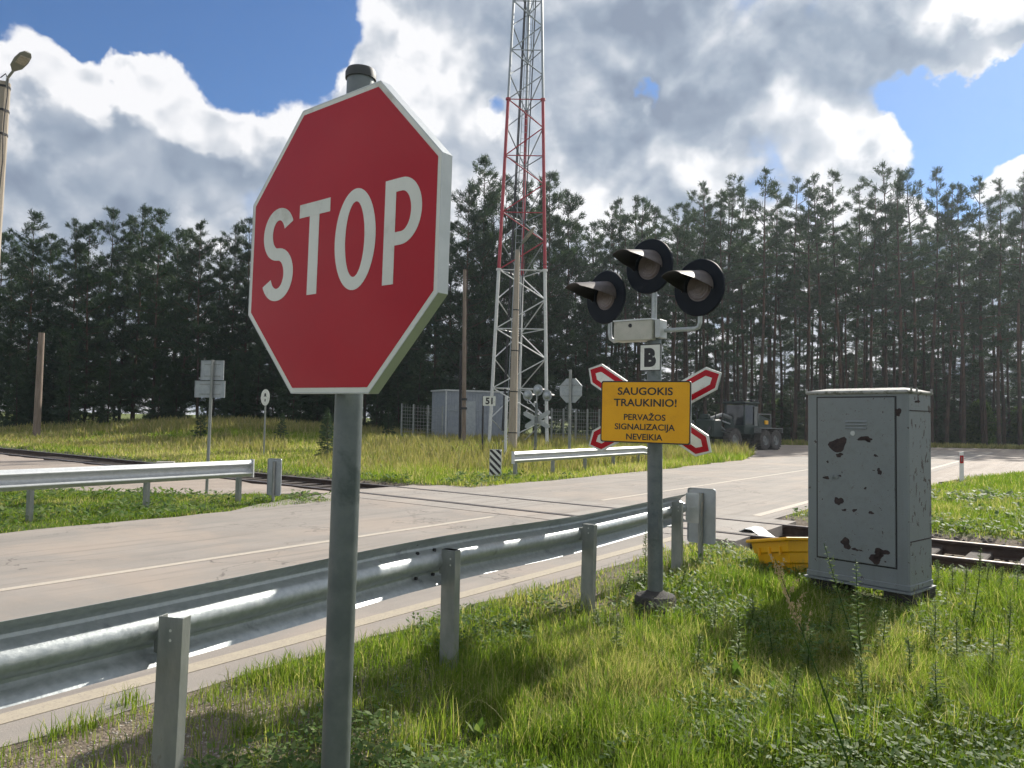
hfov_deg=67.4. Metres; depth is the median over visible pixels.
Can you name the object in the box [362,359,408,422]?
pine tree
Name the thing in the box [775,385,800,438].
spruce tree
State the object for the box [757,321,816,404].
pine tree
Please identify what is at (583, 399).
pine tree
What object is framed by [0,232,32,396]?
pine tree
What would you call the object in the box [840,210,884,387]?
pine tree
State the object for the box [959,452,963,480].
delineator post
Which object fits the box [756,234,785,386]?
pine tree
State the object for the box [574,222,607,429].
pine tree
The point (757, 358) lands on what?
pine tree
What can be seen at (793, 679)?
weed plant
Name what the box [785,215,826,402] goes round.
pine tree
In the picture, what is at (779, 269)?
pine tree
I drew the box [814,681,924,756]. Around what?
grass tuft
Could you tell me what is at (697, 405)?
spruce tree
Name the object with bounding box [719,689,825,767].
grass tuft
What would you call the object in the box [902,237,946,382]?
pine tree
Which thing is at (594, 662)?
grass tuft
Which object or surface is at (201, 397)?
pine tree
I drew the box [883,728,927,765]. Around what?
leafy weed
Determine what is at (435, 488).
crossing panel
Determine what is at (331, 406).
spruce tree
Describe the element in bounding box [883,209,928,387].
pine tree
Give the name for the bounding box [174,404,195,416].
pine tree
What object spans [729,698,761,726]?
leafy weed
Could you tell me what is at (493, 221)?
pine tree
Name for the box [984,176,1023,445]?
pine tree
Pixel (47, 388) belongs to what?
spruce tree
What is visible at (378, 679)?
grass tuft
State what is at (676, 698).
grass tuft
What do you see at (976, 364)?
pine tree
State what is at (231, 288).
pine tree
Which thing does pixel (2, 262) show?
pine tree
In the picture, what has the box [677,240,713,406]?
pine tree
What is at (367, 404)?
pine tree
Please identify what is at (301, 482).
sleeper
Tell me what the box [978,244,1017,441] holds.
pine tree
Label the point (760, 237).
pine tree
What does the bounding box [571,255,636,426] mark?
pine tree
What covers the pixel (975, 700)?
grass tuft
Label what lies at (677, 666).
grass tuft
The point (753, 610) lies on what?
weed plant
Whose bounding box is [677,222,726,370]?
pine tree
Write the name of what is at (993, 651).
weed plant
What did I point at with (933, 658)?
grass tuft
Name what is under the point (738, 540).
crossing panel
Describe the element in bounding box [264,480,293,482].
sleeper
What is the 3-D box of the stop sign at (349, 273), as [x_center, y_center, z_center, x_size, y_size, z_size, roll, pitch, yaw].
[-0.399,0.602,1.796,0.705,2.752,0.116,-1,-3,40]
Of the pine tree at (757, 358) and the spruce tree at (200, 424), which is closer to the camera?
the spruce tree at (200, 424)
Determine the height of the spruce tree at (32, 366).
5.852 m
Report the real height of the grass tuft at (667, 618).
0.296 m
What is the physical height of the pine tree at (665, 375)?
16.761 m
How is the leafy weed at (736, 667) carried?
on the ground at (102, 737)
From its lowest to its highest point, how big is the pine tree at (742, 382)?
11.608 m
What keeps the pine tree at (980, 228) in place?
on the ground at (102, 737)
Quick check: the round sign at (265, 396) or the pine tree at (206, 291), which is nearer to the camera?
the round sign at (265, 396)
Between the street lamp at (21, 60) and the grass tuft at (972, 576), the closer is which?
the grass tuft at (972, 576)
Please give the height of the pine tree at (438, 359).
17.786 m
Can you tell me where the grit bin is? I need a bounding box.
[746,537,807,574]
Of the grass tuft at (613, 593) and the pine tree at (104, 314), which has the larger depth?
the pine tree at (104, 314)
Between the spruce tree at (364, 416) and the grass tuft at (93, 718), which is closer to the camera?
the grass tuft at (93, 718)
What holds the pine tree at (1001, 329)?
on the ground at (102, 737)
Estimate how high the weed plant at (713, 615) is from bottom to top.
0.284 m
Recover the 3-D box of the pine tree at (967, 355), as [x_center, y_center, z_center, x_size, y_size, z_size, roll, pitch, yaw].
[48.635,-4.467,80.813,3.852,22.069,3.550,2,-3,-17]
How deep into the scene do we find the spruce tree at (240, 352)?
60.16 m
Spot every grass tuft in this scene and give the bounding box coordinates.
[30,707,88,745]
[68,697,120,733]
[103,683,154,710]
[223,710,270,746]
[273,654,314,679]
[359,661,392,691]
[377,692,447,759]
[408,682,485,743]
[428,635,503,691]
[457,664,525,718]
[483,627,546,681]
[483,684,567,756]
[493,612,522,634]
[518,616,571,659]
[542,642,593,698]
[557,626,637,677]
[564,587,597,617]
[569,666,630,714]
[596,581,634,600]
[609,603,675,640]
[610,597,648,636]
[631,673,709,737]
[648,630,709,680]
[657,594,701,630]
[660,617,716,647]
[670,657,733,716]
[705,595,755,640]
[713,615,769,658]
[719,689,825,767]
[746,588,784,614]
[749,671,859,745]
[752,657,828,714]
[775,608,822,636]
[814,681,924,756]
[834,645,924,697]
[887,606,928,635]
[892,675,1011,749]
[898,591,951,616]
[903,634,982,675]
[914,594,962,630]
[927,649,1023,734]
[933,566,964,587]
[935,584,971,607]
[948,644,1023,706]
[948,657,1023,741]
[956,563,1007,586]
[961,580,994,600]
[979,588,1023,626]
[983,564,1022,583]
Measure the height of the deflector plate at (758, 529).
0.167 m
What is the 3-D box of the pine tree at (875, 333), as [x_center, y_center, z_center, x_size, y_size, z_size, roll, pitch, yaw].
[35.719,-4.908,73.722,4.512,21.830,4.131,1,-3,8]
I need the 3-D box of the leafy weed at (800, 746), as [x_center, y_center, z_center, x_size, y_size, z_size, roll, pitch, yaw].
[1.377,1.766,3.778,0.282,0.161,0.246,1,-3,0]
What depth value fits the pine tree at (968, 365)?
107.48 m
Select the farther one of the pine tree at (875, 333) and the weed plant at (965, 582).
the pine tree at (875, 333)
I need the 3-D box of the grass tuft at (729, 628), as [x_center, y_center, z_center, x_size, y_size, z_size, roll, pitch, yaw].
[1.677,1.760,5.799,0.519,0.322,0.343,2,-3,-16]
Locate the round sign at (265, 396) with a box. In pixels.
[261,389,269,454]
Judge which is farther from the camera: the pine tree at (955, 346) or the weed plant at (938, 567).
the pine tree at (955, 346)
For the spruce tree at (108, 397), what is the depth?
58.94 m
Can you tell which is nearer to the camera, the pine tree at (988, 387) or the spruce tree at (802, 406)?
the spruce tree at (802, 406)
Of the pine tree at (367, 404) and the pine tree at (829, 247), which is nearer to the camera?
the pine tree at (367, 404)
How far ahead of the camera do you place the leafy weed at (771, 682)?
4.56 m
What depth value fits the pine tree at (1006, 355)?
71.04 m
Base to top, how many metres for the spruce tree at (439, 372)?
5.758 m
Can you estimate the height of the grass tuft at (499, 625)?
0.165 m
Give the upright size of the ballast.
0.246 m
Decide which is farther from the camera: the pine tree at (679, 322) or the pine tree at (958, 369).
the pine tree at (958, 369)
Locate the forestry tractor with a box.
[696,399,782,449]
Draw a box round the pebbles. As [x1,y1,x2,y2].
[0,531,1020,767]
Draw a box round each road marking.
[0,516,491,591]
[0,536,683,724]
[601,450,936,500]
[752,452,992,515]
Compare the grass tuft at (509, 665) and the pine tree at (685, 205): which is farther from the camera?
the pine tree at (685, 205)
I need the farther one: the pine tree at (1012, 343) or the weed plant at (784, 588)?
the pine tree at (1012, 343)
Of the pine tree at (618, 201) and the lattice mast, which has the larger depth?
the pine tree at (618, 201)
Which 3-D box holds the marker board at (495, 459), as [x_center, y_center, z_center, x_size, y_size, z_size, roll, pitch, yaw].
[-0.436,2.250,20.527,0.366,1.003,0.060,-1,-3,30]
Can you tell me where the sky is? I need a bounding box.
[0,0,1023,420]
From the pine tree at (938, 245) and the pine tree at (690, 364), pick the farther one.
the pine tree at (690, 364)
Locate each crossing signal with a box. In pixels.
[523,384,553,450]
[566,239,724,615]
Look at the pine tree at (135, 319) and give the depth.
65.98 m
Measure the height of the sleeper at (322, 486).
0.140 m
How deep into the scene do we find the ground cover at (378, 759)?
4.17 m
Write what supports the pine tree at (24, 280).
on the ground at (102, 737)
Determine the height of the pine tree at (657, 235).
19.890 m
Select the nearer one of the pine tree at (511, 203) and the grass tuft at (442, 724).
the grass tuft at (442, 724)
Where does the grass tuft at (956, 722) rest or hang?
on the ground at (102, 737)
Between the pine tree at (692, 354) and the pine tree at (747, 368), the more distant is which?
the pine tree at (747, 368)
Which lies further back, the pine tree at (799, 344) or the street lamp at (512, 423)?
the pine tree at (799, 344)
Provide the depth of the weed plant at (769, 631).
5.28 m
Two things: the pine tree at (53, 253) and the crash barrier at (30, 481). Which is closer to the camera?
the crash barrier at (30, 481)
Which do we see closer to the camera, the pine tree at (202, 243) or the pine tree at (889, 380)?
the pine tree at (202, 243)
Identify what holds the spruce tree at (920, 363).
on the ground at (102, 737)
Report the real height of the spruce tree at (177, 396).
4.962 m
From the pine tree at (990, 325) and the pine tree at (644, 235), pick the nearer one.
the pine tree at (644, 235)
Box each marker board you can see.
[267,458,281,501]
[489,449,501,475]
[687,487,715,562]
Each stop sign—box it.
[248,64,452,767]
[560,370,581,459]
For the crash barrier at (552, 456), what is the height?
1.032 m
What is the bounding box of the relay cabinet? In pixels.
[804,387,936,608]
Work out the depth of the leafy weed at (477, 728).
3.91 m
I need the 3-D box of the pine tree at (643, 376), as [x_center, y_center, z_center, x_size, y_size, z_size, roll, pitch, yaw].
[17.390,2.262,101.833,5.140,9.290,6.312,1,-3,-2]
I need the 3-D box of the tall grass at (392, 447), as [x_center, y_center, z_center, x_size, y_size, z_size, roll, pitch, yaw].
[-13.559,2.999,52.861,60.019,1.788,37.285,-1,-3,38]
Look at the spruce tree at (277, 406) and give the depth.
60.03 m
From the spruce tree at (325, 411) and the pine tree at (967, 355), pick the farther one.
the pine tree at (967, 355)
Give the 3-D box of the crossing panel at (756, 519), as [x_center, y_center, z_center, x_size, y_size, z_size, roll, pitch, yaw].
[3.828,2.350,13.028,1.815,0.160,0.590,-1,-3,38]
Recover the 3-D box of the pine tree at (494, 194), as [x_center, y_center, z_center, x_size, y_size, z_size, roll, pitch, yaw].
[-2.263,-6.629,59.437,6.932,22.796,6.939,0,-3,15]
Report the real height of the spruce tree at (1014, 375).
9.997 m
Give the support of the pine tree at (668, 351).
on the ground at (102, 737)
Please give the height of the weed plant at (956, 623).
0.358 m
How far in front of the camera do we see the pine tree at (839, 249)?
63.17 m
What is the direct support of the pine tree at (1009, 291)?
on the ground at (102, 737)
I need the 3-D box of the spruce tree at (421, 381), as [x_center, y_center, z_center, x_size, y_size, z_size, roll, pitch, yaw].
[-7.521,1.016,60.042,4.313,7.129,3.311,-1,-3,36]
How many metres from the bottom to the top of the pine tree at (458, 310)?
20.199 m
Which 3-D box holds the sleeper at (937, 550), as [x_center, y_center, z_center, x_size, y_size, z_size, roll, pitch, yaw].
[5.491,2.333,10.286,0.260,0.140,2.500,-1,-3,38]
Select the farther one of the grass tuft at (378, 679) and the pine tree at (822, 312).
the pine tree at (822, 312)
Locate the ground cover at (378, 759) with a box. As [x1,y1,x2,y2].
[0,469,1023,767]
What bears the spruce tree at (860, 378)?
on the ground at (102, 737)
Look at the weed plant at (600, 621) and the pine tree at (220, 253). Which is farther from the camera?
the pine tree at (220, 253)
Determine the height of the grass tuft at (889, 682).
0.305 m
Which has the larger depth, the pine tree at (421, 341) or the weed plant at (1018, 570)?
the pine tree at (421, 341)
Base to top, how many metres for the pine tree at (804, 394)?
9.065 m
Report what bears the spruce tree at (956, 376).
on the ground at (102, 737)
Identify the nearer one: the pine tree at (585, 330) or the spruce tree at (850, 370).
the pine tree at (585, 330)
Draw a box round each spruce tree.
[0,348,7,423]
[0,357,33,426]
[12,336,61,424]
[12,356,48,426]
[17,353,47,421]
[18,349,57,424]
[45,341,90,428]
[88,342,133,423]
[142,365,172,421]
[160,361,186,417]
[165,365,189,418]
[190,406,207,436]
[199,380,226,417]
[215,350,252,418]
[224,349,253,416]
[226,365,253,419]
[229,356,254,418]
[242,338,272,418]
[254,358,286,420]
[266,380,294,421]
[268,372,308,419]
[274,413,288,438]
[275,379,312,423]
[291,394,309,419]
[298,394,334,422]
[307,394,332,421]
[308,394,334,421]
[315,412,333,456]
[319,408,332,440]
[362,402,367,428]
[365,389,385,427]
[368,385,392,425]
[377,367,407,426]
[382,406,395,435]
[385,369,409,429]
[394,353,428,424]
[396,348,432,434]
[397,352,431,427]
[402,375,425,431]
[402,381,425,429]
[428,367,447,429]
[445,340,473,389]
[574,361,602,435]
[616,345,642,380]
[691,353,723,430]
[691,400,702,424]
[708,384,723,412]
[714,377,736,418]
[747,368,780,427]
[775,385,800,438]
[778,376,804,440]
[789,391,804,439]
[801,345,845,434]
[804,375,818,424]
[831,350,861,388]
[857,361,877,387]
[874,375,888,387]
[889,344,922,388]
[912,351,958,442]
[921,357,966,444]
[934,351,972,443]
[986,395,1012,443]
[996,361,1023,440]
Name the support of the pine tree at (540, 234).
on the ground at (102, 737)
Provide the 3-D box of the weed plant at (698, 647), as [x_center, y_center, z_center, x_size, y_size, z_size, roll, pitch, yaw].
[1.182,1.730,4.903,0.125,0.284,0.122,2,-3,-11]
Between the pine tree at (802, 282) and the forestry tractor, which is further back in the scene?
the pine tree at (802, 282)
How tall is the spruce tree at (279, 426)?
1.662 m
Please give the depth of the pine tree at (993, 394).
79.21 m
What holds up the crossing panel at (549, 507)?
on the ground at (102, 737)
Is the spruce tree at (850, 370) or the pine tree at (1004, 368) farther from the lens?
the pine tree at (1004, 368)
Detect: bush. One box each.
[771,398,800,438]
[966,399,996,444]
[1006,405,1023,443]
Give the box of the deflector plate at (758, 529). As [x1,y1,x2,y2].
[738,526,773,536]
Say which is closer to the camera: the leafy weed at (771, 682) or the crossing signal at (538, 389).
the leafy weed at (771, 682)
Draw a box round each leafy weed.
[465,716,500,741]
[689,729,721,760]
[711,658,753,683]
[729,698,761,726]
[751,675,787,693]
[787,732,812,760]
[857,694,890,717]
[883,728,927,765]
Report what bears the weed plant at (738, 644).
on the ground at (102, 737)
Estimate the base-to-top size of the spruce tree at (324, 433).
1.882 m
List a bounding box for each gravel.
[0,454,329,495]
[681,445,1023,483]
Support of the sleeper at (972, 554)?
on the ground at (102, 737)
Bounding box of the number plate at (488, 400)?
[482,396,495,448]
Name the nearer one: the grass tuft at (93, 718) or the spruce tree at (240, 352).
the grass tuft at (93, 718)
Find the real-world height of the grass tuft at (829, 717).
0.348 m
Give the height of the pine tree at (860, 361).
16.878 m
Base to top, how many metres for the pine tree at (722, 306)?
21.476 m
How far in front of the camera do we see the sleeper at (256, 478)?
20.56 m
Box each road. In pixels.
[0,494,697,747]
[428,450,995,519]
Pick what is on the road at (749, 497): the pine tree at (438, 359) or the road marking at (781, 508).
the road marking at (781, 508)
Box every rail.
[0,448,1023,560]
[0,453,1023,576]
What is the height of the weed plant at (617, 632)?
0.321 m
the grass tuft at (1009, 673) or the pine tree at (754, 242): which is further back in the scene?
the pine tree at (754, 242)
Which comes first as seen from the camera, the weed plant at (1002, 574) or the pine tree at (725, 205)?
the weed plant at (1002, 574)
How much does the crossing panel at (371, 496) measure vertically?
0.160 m
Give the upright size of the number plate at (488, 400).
2.811 m
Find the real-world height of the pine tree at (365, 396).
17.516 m
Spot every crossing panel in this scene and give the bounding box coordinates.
[319,492,398,499]
[360,487,445,496]
[380,498,461,507]
[399,485,469,491]
[406,492,510,503]
[446,505,543,516]
[460,490,533,497]
[476,499,587,512]
[523,497,608,505]
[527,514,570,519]
[550,506,611,515]
[597,504,685,513]
[663,527,749,549]
[683,516,781,536]
[716,514,795,524]
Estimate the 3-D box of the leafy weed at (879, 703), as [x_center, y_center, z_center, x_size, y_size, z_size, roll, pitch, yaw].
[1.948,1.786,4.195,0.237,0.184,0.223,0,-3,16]
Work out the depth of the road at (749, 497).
19.31 m
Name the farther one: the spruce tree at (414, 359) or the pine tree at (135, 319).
the pine tree at (135, 319)
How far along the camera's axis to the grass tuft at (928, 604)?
6.44 m
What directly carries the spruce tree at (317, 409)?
on the ground at (102, 737)
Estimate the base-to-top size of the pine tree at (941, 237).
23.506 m
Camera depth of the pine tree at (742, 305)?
66.50 m
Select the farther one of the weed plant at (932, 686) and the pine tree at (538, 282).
the pine tree at (538, 282)
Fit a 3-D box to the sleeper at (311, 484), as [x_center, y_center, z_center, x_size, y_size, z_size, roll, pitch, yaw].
[-5.329,2.543,18.849,0.260,0.140,2.500,-1,-3,38]
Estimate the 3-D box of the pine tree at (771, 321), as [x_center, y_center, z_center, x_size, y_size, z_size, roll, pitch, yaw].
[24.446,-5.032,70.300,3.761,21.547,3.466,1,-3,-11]
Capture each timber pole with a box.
[32,332,44,436]
[459,265,466,442]
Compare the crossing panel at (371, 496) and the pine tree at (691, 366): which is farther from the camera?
the pine tree at (691, 366)
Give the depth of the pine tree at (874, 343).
78.22 m
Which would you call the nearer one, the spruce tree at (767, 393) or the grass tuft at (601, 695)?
the grass tuft at (601, 695)
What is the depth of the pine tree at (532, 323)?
60.15 m
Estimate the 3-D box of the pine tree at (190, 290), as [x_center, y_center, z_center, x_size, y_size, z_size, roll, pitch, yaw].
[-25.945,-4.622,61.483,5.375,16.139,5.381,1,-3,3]
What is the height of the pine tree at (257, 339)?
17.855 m
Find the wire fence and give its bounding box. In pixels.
[400,403,599,441]
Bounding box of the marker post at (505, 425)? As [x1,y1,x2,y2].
[504,396,507,456]
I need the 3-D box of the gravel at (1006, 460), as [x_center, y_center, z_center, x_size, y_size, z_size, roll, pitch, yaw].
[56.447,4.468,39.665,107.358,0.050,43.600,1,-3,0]
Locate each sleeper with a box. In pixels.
[242,477,266,479]
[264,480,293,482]
[283,481,307,483]
[292,483,322,485]
[310,484,331,487]
[932,546,944,554]
[947,550,993,573]
[1008,556,1023,578]
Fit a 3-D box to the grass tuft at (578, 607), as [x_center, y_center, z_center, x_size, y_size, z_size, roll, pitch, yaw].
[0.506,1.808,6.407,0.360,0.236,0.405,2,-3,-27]
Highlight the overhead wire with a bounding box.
[520,254,835,267]
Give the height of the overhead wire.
2.371 m
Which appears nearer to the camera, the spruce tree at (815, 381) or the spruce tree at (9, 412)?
the spruce tree at (9, 412)
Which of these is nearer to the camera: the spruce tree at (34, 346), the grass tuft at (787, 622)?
the grass tuft at (787, 622)
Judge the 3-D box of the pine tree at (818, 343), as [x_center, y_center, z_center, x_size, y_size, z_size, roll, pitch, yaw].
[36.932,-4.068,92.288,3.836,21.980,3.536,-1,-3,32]
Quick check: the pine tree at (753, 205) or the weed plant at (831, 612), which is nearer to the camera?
the weed plant at (831, 612)
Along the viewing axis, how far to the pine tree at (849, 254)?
63.59 m
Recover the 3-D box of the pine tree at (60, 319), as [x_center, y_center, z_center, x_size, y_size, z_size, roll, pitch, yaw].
[-35.202,-4.977,60.621,5.930,17.224,7.402,0,-3,13]
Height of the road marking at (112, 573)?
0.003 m
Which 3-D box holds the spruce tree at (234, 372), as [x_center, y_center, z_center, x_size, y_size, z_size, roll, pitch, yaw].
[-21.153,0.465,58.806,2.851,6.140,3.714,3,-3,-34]
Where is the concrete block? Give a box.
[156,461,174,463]
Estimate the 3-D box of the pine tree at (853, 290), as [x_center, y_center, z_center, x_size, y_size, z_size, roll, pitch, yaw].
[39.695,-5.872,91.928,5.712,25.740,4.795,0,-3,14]
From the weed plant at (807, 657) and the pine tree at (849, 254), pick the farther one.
the pine tree at (849, 254)
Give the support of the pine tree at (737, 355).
on the ground at (102, 737)
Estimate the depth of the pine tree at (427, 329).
59.80 m
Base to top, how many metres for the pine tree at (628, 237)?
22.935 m
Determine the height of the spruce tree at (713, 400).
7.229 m
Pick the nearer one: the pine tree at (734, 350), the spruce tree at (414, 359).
the spruce tree at (414, 359)
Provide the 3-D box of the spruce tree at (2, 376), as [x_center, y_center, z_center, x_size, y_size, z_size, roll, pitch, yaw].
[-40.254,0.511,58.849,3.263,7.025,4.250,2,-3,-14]
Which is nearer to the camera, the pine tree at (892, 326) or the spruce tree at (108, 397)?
the spruce tree at (108, 397)
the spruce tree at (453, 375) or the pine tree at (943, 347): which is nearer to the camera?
the spruce tree at (453, 375)
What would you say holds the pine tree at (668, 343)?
on the ground at (102, 737)
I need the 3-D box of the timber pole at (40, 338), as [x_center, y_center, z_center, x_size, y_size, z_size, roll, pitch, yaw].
[-27.748,0.225,45.016,0.406,6.483,0.406,-1,-3,30]
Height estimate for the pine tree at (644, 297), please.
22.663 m
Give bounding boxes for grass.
[0,414,755,477]
[0,417,1023,543]
[715,439,1023,448]
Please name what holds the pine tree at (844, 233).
on the ground at (102, 737)
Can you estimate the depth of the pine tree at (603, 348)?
64.99 m
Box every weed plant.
[589,608,605,633]
[610,616,626,653]
[620,570,633,596]
[639,529,647,586]
[678,565,687,586]
[687,633,705,666]
[706,597,723,630]
[726,610,747,670]
[742,593,760,626]
[763,610,780,653]
[769,553,850,767]
[781,666,801,712]
[797,627,817,671]
[821,598,837,633]
[824,544,864,663]
[847,562,871,664]
[854,657,871,704]
[872,610,892,657]
[902,636,918,675]
[926,601,944,642]
[926,662,951,716]
[933,560,942,585]
[946,563,956,592]
[947,616,966,660]
[961,568,970,595]
[968,546,984,628]
[982,628,1002,673]
[983,562,992,586]
[997,566,1005,588]
[1001,599,1018,654]
[1013,560,1023,590]
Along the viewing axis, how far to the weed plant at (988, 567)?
7.60 m
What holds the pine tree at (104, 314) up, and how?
on the ground at (102, 737)
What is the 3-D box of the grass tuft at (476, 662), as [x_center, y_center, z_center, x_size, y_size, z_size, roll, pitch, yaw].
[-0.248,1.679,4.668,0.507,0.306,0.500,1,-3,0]
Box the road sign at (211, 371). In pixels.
[194,360,224,493]
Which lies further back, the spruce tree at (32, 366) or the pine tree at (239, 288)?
the pine tree at (239, 288)
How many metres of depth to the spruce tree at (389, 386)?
60.11 m
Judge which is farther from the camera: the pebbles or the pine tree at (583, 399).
the pine tree at (583, 399)
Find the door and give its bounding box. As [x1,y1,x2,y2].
[466,401,475,436]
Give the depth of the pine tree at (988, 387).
100.82 m
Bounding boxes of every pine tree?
[0,209,68,397]
[0,231,34,416]
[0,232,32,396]
[0,246,66,398]
[0,251,21,381]
[13,242,77,394]
[14,232,73,420]
[17,216,115,420]
[44,222,118,423]
[55,259,93,419]
[66,254,127,419]
[71,206,152,420]
[82,243,133,418]
[88,216,151,418]
[92,203,173,420]
[102,235,163,420]
[117,244,183,408]
[119,207,186,418]
[121,225,204,399]
[123,312,178,416]
[144,227,220,417]
[150,249,196,416]
[154,218,232,416]
[158,238,233,407]
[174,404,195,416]
[185,236,249,416]
[185,332,223,414]
[194,256,246,391]
[196,221,256,414]
[216,217,270,418]
[220,245,272,417]
[226,284,282,411]
[243,342,282,401]
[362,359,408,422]
[362,398,379,416]
[363,364,401,424]
[366,326,438,418]
[395,252,469,392]
[395,305,453,428]
[412,219,488,388]
[418,289,456,419]
[420,179,508,393]
[443,195,494,390]
[444,153,525,407]
[462,174,542,381]
[462,205,513,396]
[487,178,558,432]
[495,201,543,433]
[497,181,576,435]
[504,205,594,432]
[519,169,586,435]
[521,189,606,427]
[548,222,604,435]
[552,329,585,432]
[561,274,607,436]
[567,348,609,429]
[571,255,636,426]
[572,221,603,407]
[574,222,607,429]
[584,204,636,367]
[587,222,629,366]
[598,336,632,409]
[602,196,633,372]
[604,213,643,380]
[604,269,635,378]
[607,219,634,372]
[616,196,664,380]
[619,221,659,379]
[621,194,650,380]
[631,327,681,380]
[633,200,667,346]
[635,371,646,380]
[637,213,680,360]
[637,293,667,358]
[638,204,674,376]
[657,201,699,380]
[657,216,696,374]
[657,248,690,375]
[662,244,693,380]
[662,326,698,414]
[665,201,699,379]
[667,212,705,408]
[667,337,711,413]
[669,223,708,379]
[674,196,726,424]
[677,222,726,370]
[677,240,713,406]
[684,180,739,413]
[688,336,729,423]
[691,204,726,412]
[695,172,759,404]
[699,299,726,402]
[701,188,750,439]
[706,192,754,427]
[708,228,749,364]
[708,344,732,412]
[713,319,763,401]
[716,238,753,404]
[721,223,765,404]
[723,168,802,413]
[724,184,762,404]
[729,242,766,404]
[729,364,756,404]
[730,223,773,399]
[731,241,773,399]
[740,334,778,400]
[745,225,784,417]
[750,181,800,427]
[754,225,799,415]
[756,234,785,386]
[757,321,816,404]
[760,214,799,438]
[761,176,832,442]
[768,223,821,439]
[772,227,816,427]
[775,327,830,422]
[775,371,805,416]
[781,266,810,394]
[783,188,839,440]
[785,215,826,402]
[787,172,851,389]
[797,248,830,390]
[801,324,862,416]
[802,218,841,389]
[807,211,842,388]
[810,168,860,388]
[810,272,833,389]
[817,226,855,388]
[818,231,880,388]
[823,183,891,387]
[825,242,855,388]
[833,231,863,379]
[836,316,877,385]
[838,213,882,387]
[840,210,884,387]
[844,186,902,387]
[845,323,897,387]
[852,158,927,387]
[852,266,889,380]
[859,224,903,386]
[860,243,897,387]
[869,167,934,387]
[870,202,922,387]
[873,268,908,359]
[874,349,904,387]
[877,228,920,385]
[878,167,949,388]
[878,320,956,390]
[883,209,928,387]
[896,214,943,403]
[896,268,941,380]
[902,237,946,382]
[909,164,967,442]
[910,183,988,442]
[916,222,962,441]
[918,220,967,439]
[927,234,958,399]
[934,182,989,444]
[937,229,990,443]
[939,331,990,419]
[940,332,1006,404]
[941,225,975,420]
[948,263,992,409]
[953,174,1017,444]
[955,228,1007,442]
[956,338,1006,409]
[960,237,992,400]
[966,239,1014,425]
[966,329,1023,420]
[969,177,1023,445]
[971,210,1023,443]
[975,269,1004,399]
[976,378,1005,411]
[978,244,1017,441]
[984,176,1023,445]
[1001,211,1023,433]
[1002,169,1023,372]
[1002,322,1023,376]
[1006,244,1023,384]
[1007,250,1023,366]
[1014,206,1023,292]
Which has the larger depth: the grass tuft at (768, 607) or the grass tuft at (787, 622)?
the grass tuft at (768, 607)
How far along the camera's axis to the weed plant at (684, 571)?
7.40 m
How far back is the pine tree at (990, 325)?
88.23 m
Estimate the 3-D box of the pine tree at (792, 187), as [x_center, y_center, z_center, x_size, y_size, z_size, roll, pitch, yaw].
[23.766,-6.041,64.560,5.092,22.967,4.821,1,-3,-10]
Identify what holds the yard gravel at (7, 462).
on the ground at (102, 737)
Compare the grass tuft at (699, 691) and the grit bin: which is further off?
the grit bin
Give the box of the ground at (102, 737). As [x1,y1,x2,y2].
[0,413,1023,767]
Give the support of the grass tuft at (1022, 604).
on the ground at (102, 737)
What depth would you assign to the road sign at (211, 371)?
15.76 m
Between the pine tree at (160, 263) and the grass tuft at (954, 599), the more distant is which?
the pine tree at (160, 263)
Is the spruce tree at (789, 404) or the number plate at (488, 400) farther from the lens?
the spruce tree at (789, 404)
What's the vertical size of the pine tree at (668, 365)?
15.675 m
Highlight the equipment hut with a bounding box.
[431,389,507,437]
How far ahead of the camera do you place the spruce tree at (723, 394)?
73.26 m
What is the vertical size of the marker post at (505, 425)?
2.724 m
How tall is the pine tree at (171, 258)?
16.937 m
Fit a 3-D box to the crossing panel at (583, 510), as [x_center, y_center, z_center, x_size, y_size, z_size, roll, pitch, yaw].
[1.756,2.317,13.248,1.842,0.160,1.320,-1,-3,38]
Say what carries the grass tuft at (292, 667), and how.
on the ground at (102, 737)
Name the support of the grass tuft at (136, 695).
on the ground at (102, 737)
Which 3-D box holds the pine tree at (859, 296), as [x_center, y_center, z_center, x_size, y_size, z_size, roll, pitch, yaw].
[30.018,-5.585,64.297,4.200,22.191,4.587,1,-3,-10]
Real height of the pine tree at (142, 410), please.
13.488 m
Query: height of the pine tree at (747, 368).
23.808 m
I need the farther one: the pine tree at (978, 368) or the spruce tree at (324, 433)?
the pine tree at (978, 368)
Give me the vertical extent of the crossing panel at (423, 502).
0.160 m
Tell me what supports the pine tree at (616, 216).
on the ground at (102, 737)
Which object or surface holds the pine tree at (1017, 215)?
on the ground at (102, 737)
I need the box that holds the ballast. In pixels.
[1,446,1014,561]
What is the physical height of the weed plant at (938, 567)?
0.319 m
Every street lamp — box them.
[0,51,31,254]
[508,227,534,448]
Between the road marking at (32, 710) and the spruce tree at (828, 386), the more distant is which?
the spruce tree at (828, 386)
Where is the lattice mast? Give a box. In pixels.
[488,0,548,443]
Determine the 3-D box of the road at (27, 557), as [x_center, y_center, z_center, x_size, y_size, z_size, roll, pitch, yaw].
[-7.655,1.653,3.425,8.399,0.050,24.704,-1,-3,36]
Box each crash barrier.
[0,459,254,521]
[0,493,698,767]
[511,446,646,476]
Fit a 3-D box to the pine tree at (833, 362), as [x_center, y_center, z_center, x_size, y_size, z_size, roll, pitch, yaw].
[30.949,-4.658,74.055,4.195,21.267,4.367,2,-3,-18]
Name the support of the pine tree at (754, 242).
on the ground at (102, 737)

